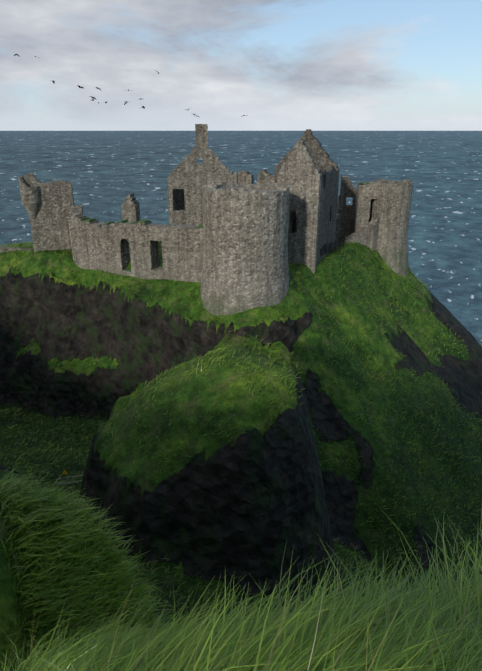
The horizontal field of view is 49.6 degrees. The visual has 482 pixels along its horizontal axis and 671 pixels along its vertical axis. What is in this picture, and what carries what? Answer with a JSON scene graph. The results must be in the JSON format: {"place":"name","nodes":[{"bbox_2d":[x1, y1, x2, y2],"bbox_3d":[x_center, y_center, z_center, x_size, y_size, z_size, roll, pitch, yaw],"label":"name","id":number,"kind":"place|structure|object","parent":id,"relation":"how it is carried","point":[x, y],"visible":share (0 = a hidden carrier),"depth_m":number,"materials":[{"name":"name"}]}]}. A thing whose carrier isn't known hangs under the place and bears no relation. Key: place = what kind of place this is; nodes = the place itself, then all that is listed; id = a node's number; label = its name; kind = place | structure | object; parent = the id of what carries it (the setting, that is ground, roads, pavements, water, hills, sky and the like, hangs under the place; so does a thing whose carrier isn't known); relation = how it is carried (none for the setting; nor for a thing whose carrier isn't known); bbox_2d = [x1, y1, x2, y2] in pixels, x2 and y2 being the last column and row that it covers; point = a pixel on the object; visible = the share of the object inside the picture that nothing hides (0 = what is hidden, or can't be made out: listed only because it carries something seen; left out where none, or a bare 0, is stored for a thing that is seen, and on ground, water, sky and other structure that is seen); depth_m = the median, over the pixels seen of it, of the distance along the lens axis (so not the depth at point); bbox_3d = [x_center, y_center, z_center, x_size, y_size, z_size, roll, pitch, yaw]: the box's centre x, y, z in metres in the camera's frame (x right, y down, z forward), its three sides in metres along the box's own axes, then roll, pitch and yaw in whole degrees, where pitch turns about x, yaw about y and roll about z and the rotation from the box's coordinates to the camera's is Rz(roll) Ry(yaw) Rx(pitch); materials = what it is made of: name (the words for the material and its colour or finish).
{"place":"outdoors","nodes":[
{"label":"outdoors","id":0,"kind":"place"},
{"bbox_2d":[167,176,175,209],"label":"manor return","id":1,"kind":"object","parent":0,"point":[174,203],"visible":0.1,"depth_m":76.20,"materials":[{"name":"grey stone"}]},
{"bbox_2d":[175,189,184,209],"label":"manor wall","id":2,"kind":"structure","parent":0,"point":[179,199],"depth_m":81.97,"materials":[{"name":"grey stone"}]},
{"bbox_2d":[0,239,481,670],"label":"headland","id":3,"kind":"structure","parent":0,"point":[243,503],"depth_m":53.69,"materials":[{"name":"green plant"}]},
{"bbox_2d":[0,246,33,252],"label":"retaining wall","id":4,"kind":"structure","parent":3,"relation":"on","point":[3,248],"depth_m":74.18,"materials":[{"name":"stone"}]},
{"bbox_2d":[23,173,73,251],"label":"gatehouse front","id":5,"kind":"object","parent":3,"relation":"on","point":[49,223],"visible":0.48,"depth_m":71.29,"materials":[{"name":"stone"}]},
{"bbox_2d":[18,176,40,203],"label":"corner turret","id":6,"kind":"object","parent":5,"relation":"attached to","point":[30,195],"visible":0.92,"depth_m":68.93,"materials":[{"name":"stone"}]},
{"bbox_2d":[23,203,39,218],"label":"turret corbel","id":7,"kind":"object","parent":5,"relation":"attached to","point":[32,210],"visible":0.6,"depth_m":69.96,"materials":[{"name":"stone"}]},
{"bbox_2d":[56,475,82,488],"bbox_3d":[-13.053,9.974,43.646,5.082,6.166,0.066,-10,23,-23],"label":"path handrail","id":8,"kind":"object","parent":3,"relation":"on","point":[69,482],"visible":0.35,"depth_m":43.88,"materials":[{"name":"silver metal"}]},
{"bbox_2d":[70,205,82,262],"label":"wall end","id":9,"kind":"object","parent":3,"relation":"on","point":[78,209],"depth_m":70.26,"materials":[{"name":"stone"}]},
{"bbox_2d":[121,193,140,221],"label":"wall fragment","id":10,"kind":"object","parent":3,"relation":"on","point":[130,209],"depth_m":71.28,"materials":[{"name":"stone"}]},
{"bbox_2d":[68,213,203,282],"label":"curtain wall","id":11,"kind":"structure","parent":3,"relation":"on","point":[115,258],"depth_m":64.09,"materials":[{"name":"stone"}]},
{"bbox_2d":[70,234,202,253],"bbox_3d":[-13.109,-11.300,64.034,20.569,0.548,0.399,11,24,25],"label":"string course","id":12,"kind":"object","parent":11,"relation":"attached to","point":[166,247],"depth_m":63.69,"materials":[{"name":"stone"}]},
{"bbox_2d":[82,217,202,227],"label":"grass","id":13,"kind":"structure","parent":11,"relation":"on","point":[123,221],"depth_m":64.29,"materials":[{"name":"green plant"}]},
{"bbox_2d":[167,124,236,225],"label":"gable wall","id":14,"kind":"structure","parent":3,"relation":"on","point":[190,176],"depth_m":74.44,"materials":[{"name":"grey stone"}]},
{"bbox_2d":[0,466,481,670],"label":"long grass","id":15,"kind":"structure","parent":3,"relation":"on","point":[247,636],"depth_m":2.76,"materials":[{"name":"green plant"}]},
{"bbox_2d":[0,238,481,629],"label":"turf tussocks","id":16,"kind":"object","parent":3,"relation":"on","point":[181,365],"visible":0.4,"depth_m":55.71,"materials":[{"name":"green plant"}]},
{"bbox_2d":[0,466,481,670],"bbox_3d":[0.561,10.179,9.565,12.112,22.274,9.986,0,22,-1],"label":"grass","id":17,"kind":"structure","parent":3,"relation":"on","point":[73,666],"depth_m":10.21,"materials":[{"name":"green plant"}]},
{"bbox_2d":[7,564,479,670],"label":"grass blades","id":18,"kind":"object","parent":3,"relation":"on","point":[259,627],"depth_m":2.04,"materials":[{"name":"green plant"}]},
{"bbox_2d":[200,180,289,315],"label":"round tower","id":19,"kind":"structure","parent":3,"relation":"on","point":[245,266],"depth_m":55.65,"materials":[{"name":"stone"}]},
{"bbox_2d":[277,138,321,273],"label":"gable wall","id":20,"kind":"structure","parent":3,"relation":"on","point":[300,173],"depth_m":62.34,"materials":[{"name":"grey stone"}]},
{"bbox_2d":[274,129,339,248],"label":"gable house","id":21,"kind":"structure","parent":3,"relation":"on","point":[320,156],"depth_m":69.45,"materials":[{"name":"grey stone"}]},
{"bbox_2d":[317,165,337,264],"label":"side wall","id":22,"kind":"structure","parent":3,"relation":"on","point":[328,195],"depth_m":66.69,"materials":[{"name":"grey stone"}]},
{"bbox_2d":[320,237,344,255],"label":"iron railing fence","id":23,"kind":"object","parent":3,"relation":"on","point":[331,247],"visible":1,"depth_m":69.31,"materials":[{"name":"black"}]},
{"bbox_2d":[335,200,338,247],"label":"wall","id":24,"kind":"structure","parent":3,"relation":"on","point":[337,225],"depth_m":73.63,"materials":[{"name":"stone"}]},
{"bbox_2d":[338,176,356,238],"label":"ruined wall","id":25,"kind":"structure","parent":3,"relation":"on","point":[346,218],"depth_m":82.42,"materials":[{"name":"stone"}]},
{"bbox_2d":[354,184,362,231],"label":"wall edge","id":26,"kind":"object","parent":3,"relation":"on","point":[356,207],"visible":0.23,"depth_m":80.10,"materials":[{"name":"stone"}]},
{"bbox_2d":[355,178,381,229],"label":"ruined wall","id":27,"kind":"structure","parent":3,"relation":"on","point":[367,193],"depth_m":78.32,"materials":[{"name":"stone"}]},
{"bbox_2d":[368,216,379,250],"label":"curtain stub","id":28,"kind":"object","parent":3,"relation":"on","point":[374,224],"visible":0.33,"depth_m":79.02,"materials":[{"name":"stone"}]},
{"bbox_2d":[370,179,412,276],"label":"tower","id":29,"kind":"structure","parent":3,"relation":"on","point":[394,215],"depth_m":79.06,"materials":[{"name":"stone"}]},
{"bbox_2d":[340,222,370,246],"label":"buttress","id":30,"kind":"structure","parent":29,"relation":"attached to","point":[361,234],"depth_m":78.36,"materials":[{"name":"stone"}]},
{"bbox_2d":[354,183,371,225],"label":"wall edge","id":31,"kind":"object","parent":29,"relation":"attached to","point":[370,206],"visible":0.04,"depth_m":80.74,"materials":[{"name":"stone"}]},
{"bbox_2d":[0,131,481,344],"bbox_3d":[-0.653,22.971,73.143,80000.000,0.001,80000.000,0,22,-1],"label":"sea","id":32,"kind":"structure","parent":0,"point":[105,173],"depth_m":650.00,"materials":[{"name":"blue liquid"}]},
{"bbox_2d":[0,0,481,130],"label":"sky","id":33,"kind":"structure","parent":0,"point":[281,65],"materials":[{"name":"blue"}]},
{"bbox_2d":[237,169,274,184],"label":"wall remnants","id":34,"kind":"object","parent":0,"point":[264,177],"depth_m":74.47,"materials":[{"name":"grey stone"}]},
{"bbox_2d":[292,211,295,232],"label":"window","id":35,"kind":"structure","parent":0,"point":[293,221],"depth_m":68.56,"materials":[{"name":"black"}]}
]}

